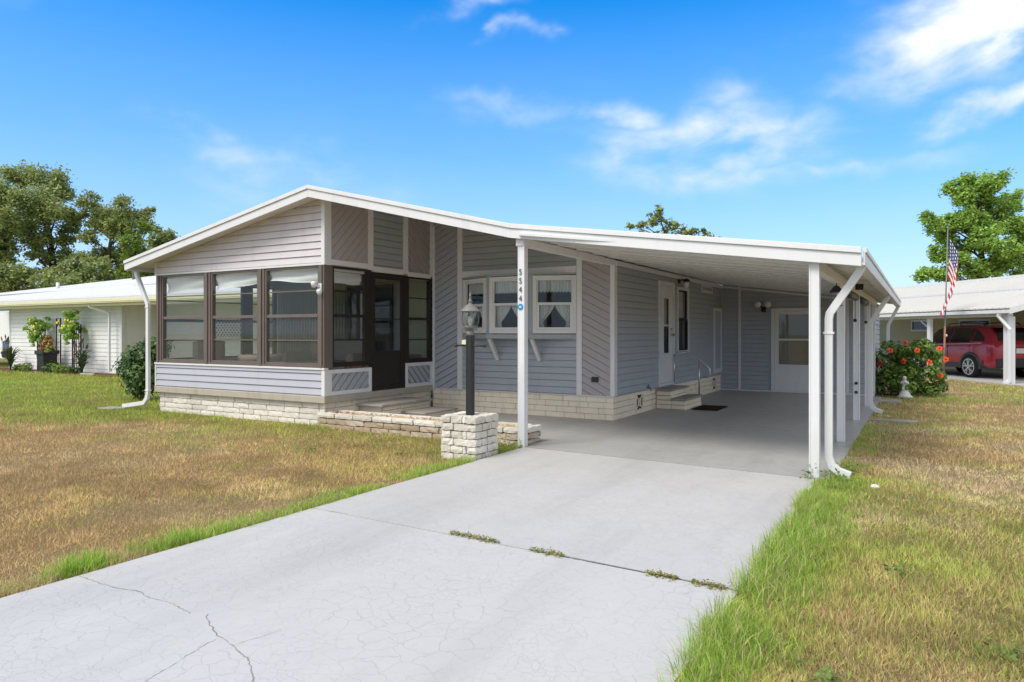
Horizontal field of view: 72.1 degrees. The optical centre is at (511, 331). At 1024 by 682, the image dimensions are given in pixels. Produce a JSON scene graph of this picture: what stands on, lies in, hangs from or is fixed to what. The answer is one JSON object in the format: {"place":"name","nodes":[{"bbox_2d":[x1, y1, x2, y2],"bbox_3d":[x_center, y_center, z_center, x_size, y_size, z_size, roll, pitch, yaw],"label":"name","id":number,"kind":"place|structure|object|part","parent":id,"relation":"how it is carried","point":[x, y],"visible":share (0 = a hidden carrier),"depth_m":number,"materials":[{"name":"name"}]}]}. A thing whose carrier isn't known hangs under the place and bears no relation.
{"place":"outdoors","nodes":[
{"label":"outdoors","id":0,"kind":"place"},
{"bbox_2d":[237,354,282,361],"bbox_3d":[-4.643,0.715,12.998,0.800,0.600,0.800,0,0,30],"label":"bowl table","id":1,"kind":"object","parent":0,"point":[253,357],"visible":0.31,"depth_m":12.75,"materials":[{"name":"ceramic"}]},
{"bbox_2d":[0,508,736,681],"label":"driveway","id":2,"kind":"structure","parent":0,"point":[334,597],"depth_m":3.66,"materials":[{"name":"grey concrete"}]},
{"bbox_2d":[80,509,345,681],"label":"driveway crack","id":3,"kind":"object","parent":2,"relation":"on","point":[209,625],"visible":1,"depth_m":3.40,"materials":[{"name":"grey concrete"}]},
{"bbox_2d":[0,358,1023,681],"bbox_3d":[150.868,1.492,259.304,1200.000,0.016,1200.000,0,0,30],"label":"lawn","id":4,"kind":"structure","parent":0,"point":[308,460],"depth_m":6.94,"materials":[{"name":"plant"}]},
{"bbox_2d":[1,336,8,358],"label":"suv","id":5,"kind":"object","parent":4,"relation":"on","point":[5,345],"visible":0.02,"depth_m":30.29,"materials":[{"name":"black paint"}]},
{"bbox_2d":[0,178,30,271],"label":"oak tree","id":6,"kind":"object","parent":4,"relation":"on","point":[10,223],"visible":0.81,"depth_m":43.35,"materials":[{"name":"green plant"}]},
{"bbox_2d":[0,259,63,292],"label":"bushy tree","id":7,"kind":"object","parent":4,"relation":"on","point":[16,278],"visible":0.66,"depth_m":37.65,"materials":[{"name":"green plant"}]},
{"bbox_2d":[0,159,85,281],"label":"oak tree","id":8,"kind":"object","parent":4,"relation":"on","point":[45,203],"visible":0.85,"depth_m":45.36,"materials":[{"name":"green plant"}]},
{"bbox_2d":[0,368,119,376],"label":"planting bed","id":9,"kind":"object","parent":4,"relation":"on","point":[65,373],"visible":0.41,"depth_m":25.15,"materials":[{"name":"brown soil"}]},
{"bbox_2d":[0,335,21,369],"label":"strap leaf plant","id":10,"kind":"object","parent":9,"relation":"on","point":[10,357],"visible":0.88,"depth_m":27.11,"materials":[{"name":"green plant"}]},
{"bbox_2d":[10,362,23,370],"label":"border plant","id":11,"kind":"object","parent":9,"relation":"on","point":[15,367],"visible":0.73,"depth_m":26.50,"materials":[{"name":"green plant"}]},
{"bbox_2d":[17,362,32,370],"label":"border plant","id":12,"kind":"object","parent":9,"relation":"on","point":[25,367],"visible":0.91,"depth_m":26.20,"materials":[{"name":"green plant"}]},
{"bbox_2d":[22,316,53,369],"bbox_3d":[-17.733,0.433,26.345,0.945,2.078,0.793,0,0,22],"label":"flowering vine","id":13,"kind":"object","parent":9,"relation":"on","point":[35,330],"visible":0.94,"depth_m":26.26,"materials":[{"name":"green plant"}]},
{"bbox_2d":[37,325,45,349],"bbox_3d":[-17.662,0.620,26.414,0.556,1.800,0.038,0,0,30],"label":"trellis","id":14,"kind":"object","parent":9,"relation":"on","point":[44,332],"visible":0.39,"depth_m":26.35,"materials":[{"name":"black metal"}]},
{"bbox_2d":[34,350,58,371],"bbox_3d":[-17.071,1.070,25.840,0.580,0.800,0.580,0,0,30],"label":"plant pot","id":15,"kind":"object","parent":9,"relation":"on","point":[42,356],"visible":0.73,"depth_m":25.67,"materials":[{"name":"black plastic"}]},
{"bbox_2d":[38,335,56,350],"bbox_3d":[-17.039,0.439,25.827,0.802,0.655,0.514,0,0,30],"label":"croton plant","id":16,"kind":"object","parent":15,"relation":"on","point":[45,341],"visible":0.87,"depth_m":25.72,"materials":[{"name":"orange plant"}]},
{"bbox_2d":[44,346,52,353],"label":"trailing plant","id":17,"kind":"object","parent":15,"relation":"in","point":[47,350],"visible":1,"depth_m":25.52,"materials":[{"name":"green plant"}]},
{"bbox_2d":[41,360,59,372],"bbox_3d":[-16.595,1.266,25.393,0.652,0.490,0.738,0,0,-24],"label":"border plant","id":18,"kind":"object","parent":9,"relation":"on","point":[46,368],"visible":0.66,"depth_m":25.22,"materials":[{"name":"green plant"}]},
{"bbox_2d":[56,318,60,362],"bbox_3d":[-16.747,0.501,25.999,0.364,2.039,0.036,0,0,30],"label":"trellis","id":19,"kind":"object","parent":9,"relation":"on","point":[60,337],"visible":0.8,"depth_m":25.91,"materials":[{"name":"black metal"}]},
{"bbox_2d":[51,363,67,372],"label":"border plant","id":20,"kind":"object","parent":9,"relation":"on","point":[62,366],"visible":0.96,"depth_m":25.05,"materials":[{"name":"green plant"}]},
{"bbox_2d":[56,309,86,365],"bbox_3d":[-15.675,0.317,25.160,0.988,2.308,0.947,0,0,30],"label":"flowering vine","id":21,"kind":"object","parent":9,"relation":"on","point":[68,329],"visible":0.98,"depth_m":24.93,"materials":[{"name":"green plant"}]},
{"bbox_2d":[65,364,79,373],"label":"border plant","id":22,"kind":"object","parent":9,"relation":"on","point":[73,369],"visible":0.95,"depth_m":24.59,"materials":[{"name":"green plant"}]},
{"bbox_2d":[72,324,81,372],"bbox_3d":[-15.588,0.620,25.207,0.576,1.800,0.038,0,0,30],"label":"trellis","id":23,"kind":"object","parent":9,"relation":"on","point":[78,329],"visible":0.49,"depth_m":25.13,"materials":[{"name":"black metal"}]},
{"bbox_2d":[67,337,93,372],"bbox_3d":[-14.965,0.820,24.558,1.210,1.316,0.813,0,0,30],"label":"strap leaf plant","id":24,"kind":"object","parent":9,"relation":"on","point":[82,360],"visible":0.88,"depth_m":24.54,"materials":[{"name":"green plant"}]},
{"bbox_2d":[42,249,123,285],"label":"bushy tree","id":25,"kind":"object","parent":4,"relation":"on","point":[80,269],"visible":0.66,"depth_m":41.80,"materials":[{"name":"green plant"}]},
{"bbox_2d":[64,189,155,280],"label":"oak tree","id":26,"kind":"object","parent":4,"relation":"on","point":[111,223],"visible":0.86,"depth_m":44.43,"materials":[{"name":"green plant"}]},
{"bbox_2d":[99,406,124,409],"bbox_3d":[-7.738,1.475,13.594,0.453,0.062,0.289,0,0,30],"label":"splash block","id":27,"kind":"object","parent":4,"relation":"on","point":[114,407],"depth_m":13.51,"materials":[{"name":"concrete"}]},
{"bbox_2d":[112,251,154,279],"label":"bushy tree","id":28,"kind":"object","parent":4,"relation":"on","point":[145,274],"visible":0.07,"depth_m":45.86,"materials":[{"name":"green plant"}]},
{"bbox_2d":[110,217,159,279],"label":"vine covered tree","id":29,"kind":"object","parent":4,"relation":"on","point":[136,242],"visible":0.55,"depth_m":43.00,"materials":[{"name":"green plant"}]},
{"bbox_2d":[0,271,271,373],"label":"neighbour house","id":30,"kind":"structure","parent":4,"relation":"on","point":[112,316],"depth_m":25.12,"materials":[{"name":"white plastic"}]},
{"bbox_2d":[255,313,271,349],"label":"window","id":31,"kind":"structure","parent":30,"relation":"in","point":[255,313],"depth_m":23.08,"materials":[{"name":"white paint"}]},
{"bbox_2d":[111,336,174,400],"bbox_3d":[-8.057,0.782,15.288,1.368,1.449,0.950,0,0,30],"label":"shrub","id":32,"kind":"object","parent":4,"relation":"on","point":[133,375],"visible":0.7,"depth_m":15.09,"materials":[{"name":"green plant"}]},
{"bbox_2d":[145,225,180,248],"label":"oak tree","id":33,"kind":"object","parent":4,"relation":"on","point":[162,237],"visible":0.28,"depth_m":50.52,"materials":[{"name":"green plant"}]},
{"bbox_2d":[317,410,540,445],"bbox_3d":[-1.318,1.373,10.237,3.710,0.258,0.496,0,0,30],"label":"planter","id":34,"kind":"object","parent":4,"relation":"on","point":[400,424],"visible":0.71,"depth_m":10.23,"materials":[{"name":"beige stone"}]},
{"bbox_2d":[440,411,498,459],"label":"stone pillar","id":35,"kind":"structure","parent":4,"relation":"on","point":[463,435],"depth_m":8.28,"materials":[{"name":"stone"}]},
{"bbox_2d":[454,293,485,414],"bbox_3d":[-0.503,0.263,8.472,0.394,1.475,0.253,0,0,-1],"label":"lamp post","id":36,"kind":"object","parent":35,"relation":"on","point":[469,343],"visible":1,"depth_m":8.44,"materials":[{"name":"black metal"}]},
{"bbox_2d":[122,185,900,478],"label":"manufactured house","id":37,"kind":"structure","parent":4,"relation":"on","point":[597,324],"depth_m":12.38,"materials":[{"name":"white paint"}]},
{"bbox_2d":[162,273,203,361],"bbox_3d":[-6.003,-0.262,12.952,1.255,1.595,0.121,0,0,30],"label":"window","id":38,"kind":"structure","parent":37,"relation":"in","point":[180,282],"depth_m":13.06,"materials":[{"name":"brown metal"}]},
{"bbox_2d":[167,284,243,358],"bbox_3d":[-6.179,-0.223,14.181,0.064,1.515,1.820,0,0,30],"label":"window","id":39,"kind":"structure","parent":37,"relation":"in","point":[241,321],"depth_m":14.62,"materials":[{"name":"brown metal"}]},
{"bbox_2d":[193,340,224,359],"bbox_3d":[-5.786,0.540,13.866,0.764,0.767,0.665,0,0,30],"label":"armchair","id":40,"kind":"object","parent":37,"relation":"in","point":[198,349],"visible":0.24,"depth_m":13.78,"materials":[{"name":"beige fabric"}]},
{"bbox_2d":[211,269,257,363],"bbox_3d":[-4.784,-0.262,12.243,1.235,1.595,0.121,0,0,30],"label":"window","id":41,"kind":"structure","parent":37,"relation":"in","point":[226,279],"depth_m":12.31,"materials":[{"name":"brown metal"}]},
{"bbox_2d":[252,286,274,353],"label":"window","id":42,"kind":"structure","parent":37,"relation":"in","point":[273,294],"depth_m":15.65,"materials":[{"name":"brown metal"}]},
{"bbox_2d":[265,265,318,365],"bbox_3d":[-3.570,-0.262,11.537,1.255,1.595,0.121,0,0,30],"label":"window","id":43,"kind":"structure","parent":37,"relation":"in","point":[302,274],"depth_m":11.58,"materials":[{"name":"brown metal"}]},
{"bbox_2d":[281,340,361,368],"bbox_3d":[-3.665,0.558,14.182,2.019,0.829,0.849,0,0,30],"label":"sofa","id":44,"kind":"object","parent":37,"relation":"in","point":[347,350],"visible":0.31,"depth_m":14.30,"materials":[{"name":"beige fabric"}]},
{"bbox_2d":[333,266,365,364],"bbox_3d":[-2.723,-0.267,11.638,0.121,1.585,0.800,0,0,30],"label":"window","id":45,"kind":"structure","parent":37,"relation":"in","point":[338,277],"depth_m":11.75,"materials":[{"name":"brown metal"}]},
{"bbox_2d":[347,284,392,350],"bbox_3d":[-2.895,0.027,14.292,1.180,1.955,0.082,0,0,30],"label":"window","id":46,"kind":"structure","parent":37,"relation":"in","point":[383,293],"depth_m":14.22,"materials":[{"name":"glass"}]},
{"bbox_2d":[369,272,404,390],"bbox_3d":[-2.182,-0.010,12.448,0.108,2.041,0.915,0,0,30],"label":"screen door","id":47,"kind":"structure","parent":37,"relation":"in","point":[388,367],"depth_m":12.46,"materials":[{"name":"brown metal"}]},
{"bbox_2d":[408,277,430,360],"bbox_3d":[-1.763,-0.248,13.232,0.064,1.545,0.700,0,0,30],"label":"window","id":48,"kind":"structure","parent":37,"relation":"in","point":[428,298],"depth_m":13.49,"materials":[{"name":"brown metal"}]},
{"bbox_2d":[462,272,575,360],"bbox_3d":[0.023,-0.252,12.468,2.427,1.535,0.416,0,0,30],"label":"bay window","id":49,"kind":"structure","parent":37,"relation":"in","point":[492,313],"depth_m":12.20,"materials":[{"name":"grey"}]},
{"bbox_2d":[657,280,674,386],"bbox_3d":[3.078,0.030,14.088,0.172,2.070,0.990,0,0,30],"label":"entry door","id":50,"kind":"structure","parent":37,"relation":"in","point":[666,293],"depth_m":14.17,"materials":[{"name":"white paint"}]},
{"bbox_2d":[676,286,688,353],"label":"window","id":51,"kind":"structure","parent":37,"relation":"in","point":[680,290],"depth_m":15.27,"materials":[{"name":"white paint"}]},
{"bbox_2d":[771,308,820,392],"bbox_3d":[6.895,0.444,17.100,1.120,2.048,0.165,0,0,30],"label":"storm door","id":52,"kind":"structure","parent":37,"relation":"in","point":[789,326],"depth_m":17.17,"materials":[{"name":"paint"}]},
{"bbox_2d":[829,283,842,306],"bbox_3d":[4.099,-0.465,8.895,0.166,0.310,0.166,0,0,-37],"label":"hanging lantern","id":53,"kind":"object","parent":37,"relation":"hanging from","point":[836,288],"visible":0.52,"depth_m":8.86,"materials":[{"name":"black metal"}]},
{"bbox_2d":[454,410,611,441],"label":"porch slab","id":54,"kind":"structure","parent":4,"relation":"on","point":[552,427],"depth_m":11.44,"materials":[{"name":"grey concrete"}]},
{"bbox_2d":[356,397,457,416],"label":"porch steps","id":55,"kind":"structure","parent":54,"relation":"on","point":[418,406],"depth_m":12.01,"materials":[{"name":"concrete"}]},
{"bbox_2d":[302,436,1023,681],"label":"broad leaf weeds","id":56,"kind":"object","parent":4,"relation":"on","point":[829,676],"visible":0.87,"depth_m":3.25,"materials":[{"name":"green plant"}]},
{"bbox_2d":[624,205,719,236],"bbox_3d":[7.426,-2.241,34.112,4.616,7.827,4.499,0,0,-31],"label":"magnolia tree","id":57,"kind":"object","parent":4,"relation":"on","point":[652,221],"visible":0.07,"depth_m":34.09,"materials":[{"name":"green plant"}]},
{"bbox_2d":[873,398,900,402],"bbox_3d":[8.074,1.479,15.146,0.525,0.054,0.703,0,0,30],"label":"stepping slab","id":58,"kind":"object","parent":4,"relation":"on","point":[888,400],"depth_m":15.00,"materials":[{"name":"concrete"}]},
{"bbox_2d":[876,393,902,398],"bbox_3d":[8.771,1.479,16.297,0.642,0.057,0.908,0,0,30],"label":"mulch bed","id":59,"kind":"object","parent":4,"relation":"on","point":[890,396],"visible":0.52,"depth_m":16.16,"materials":[{"name":"brown soil"}]},
{"bbox_2d":[877,382,896,394],"bbox_3d":[8.741,1.286,16.397,0.464,0.437,0.358,0,0,30],"label":"plant","id":60,"kind":"object","parent":59,"relation":"on","point":[889,388],"visible":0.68,"depth_m":16.34,"materials":[{"name":"green plant"}]},
{"bbox_2d":[897,376,912,397],"bbox_3d":[8.832,1.228,15.825,0.320,0.483,0.312,0,0,30],"label":"garden statue","id":61,"kind":"object","parent":59,"relation":"on","point":[904,393],"visible":0.99,"depth_m":15.77,"materials":[{"name":"white stone"}]},
{"bbox_2d":[875,338,949,395],"bbox_3d":[9.163,0.819,16.318,1.745,1.386,1.841,0,0,30],"label":"hibiscus bush","id":62,"kind":"object","parent":59,"relation":"on","point":[904,355],"visible":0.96,"depth_m":16.16,"materials":[{"name":"green plant"}]},
{"bbox_2d":[872,418,917,423],"bbox_3d":[6.311,1.471,11.611,0.674,0.063,0.187,0,0,30],"label":"edging stone","id":63,"kind":"object","parent":4,"relation":"on","point":[894,420],"visible":0.79,"depth_m":11.55,"materials":[{"name":"concrete"}]},
{"bbox_2d":[943,227,948,378],"bbox_3d":[12.940,-0.840,21.000,0.202,4.621,0.078,0,0,0],"label":"flagpole","id":64,"kind":"object","parent":4,"relation":"on","point":[945,334],"visible":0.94,"depth_m":20.98,"materials":[{"name":"metal"}]},
{"bbox_2d":[940,238,957,315],"bbox_3d":[13.004,-1.627,20.953,0.646,2.406,0.218,0,0,-2],"label":"flag","id":65,"kind":"object","parent":64,"relation":"attached to","point":[953,263],"visible":1,"depth_m":20.98,"materials":[{"name":"fabric"}]},
{"bbox_2d":[909,167,1023,282],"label":"oak tree","id":66,"kind":"object","parent":4,"relation":"on","point":[974,220],"visible":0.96,"depth_m":47.42,"materials":[{"name":"green plant"}]},
{"bbox_2d":[0,0,1023,311],"label":"sky","id":67,"kind":"structure","parent":0,"point":[827,122],"materials":[{"name":"blue"}]},
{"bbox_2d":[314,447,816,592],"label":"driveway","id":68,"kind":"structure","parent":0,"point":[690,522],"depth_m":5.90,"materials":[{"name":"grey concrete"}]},
{"bbox_2d":[449,530,728,590],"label":"weeds","id":69,"kind":"object","parent":68,"relation":"on","point":[651,572],"visible":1,"depth_m":4.32,"materials":[{"name":"green plant"}]},
{"bbox_2d":[530,447,807,589],"bbox_3d":[0.723,1.468,6.502,3.470,0.001,3.775,0,0,30],"label":"driveway joint","id":70,"kind":"object","parent":68,"relation":"on","point":[629,568],"visible":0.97,"depth_m":4.54,"materials":[{"name":"grey concrete"}]},
{"bbox_2d":[526,390,881,480],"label":"carport slab","id":71,"kind":"structure","parent":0,"point":[759,432],"depth_m":10.00,"materials":[{"name":"grey concrete"}]},
{"bbox_2d":[656,351,710,409],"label":"entry steps","id":72,"kind":"structure","parent":71,"relation":"on","point":[674,397],"depth_m":13.53,"materials":[{"name":"concrete"}]},
{"bbox_2d":[692,405,727,410],"bbox_3d":[3.818,1.461,13.582,0.502,0.018,0.882,0,0,30],"label":"door mat","id":73,"kind":"object","parent":71,"relation":"on","point":[710,407],"depth_m":13.56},
{"bbox_2d":[879,366,1023,386],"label":"neighbour driveway","id":74,"kind":"structure","parent":0,"point":[990,377],"depth_m":22.58,"materials":[{"name":"concrete"}]},
{"bbox_2d":[877,274,1023,384],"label":"neighbour carport","id":75,"kind":"object","parent":74,"relation":"on","point":[982,300],"visible":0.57,"depth_m":24.53,"materials":[{"name":"metal"}]},
{"bbox_2d":[911,319,934,330],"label":"window","id":76,"kind":"structure","parent":75,"relation":"in","point":[918,326],"depth_m":29.45,"materials":[{"name":"grey glass"}]},
{"bbox_2d":[958,319,990,325],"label":"window","id":77,"kind":"structure","parent":75,"relation":"in","point":[963,320],"depth_m":26.27,"materials":[{"name":"black glass"}]},
{"bbox_2d":[910,322,1023,377],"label":"suv","id":78,"kind":"object","parent":74,"relation":"on","point":[971,351],"visible":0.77,"depth_m":22.41,"materials":[{"name":"red paint"}]},
{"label":"side window","id":79,"kind":"part","parent":78,"relation":"part of","materials":[{"name":"black glass"}]},
{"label":"side window","id":80,"kind":"part","parent":78,"relation":"part of","materials":[{"name":"black glass"}]},
{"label":"side window","id":81,"kind":"part","parent":78,"relation":"part of","materials":[{"name":"black glass"}]},
{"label":"rear window","id":82,"kind":"part","parent":78,"relation":"part of","materials":[{"name":"black glass"}]}
]}

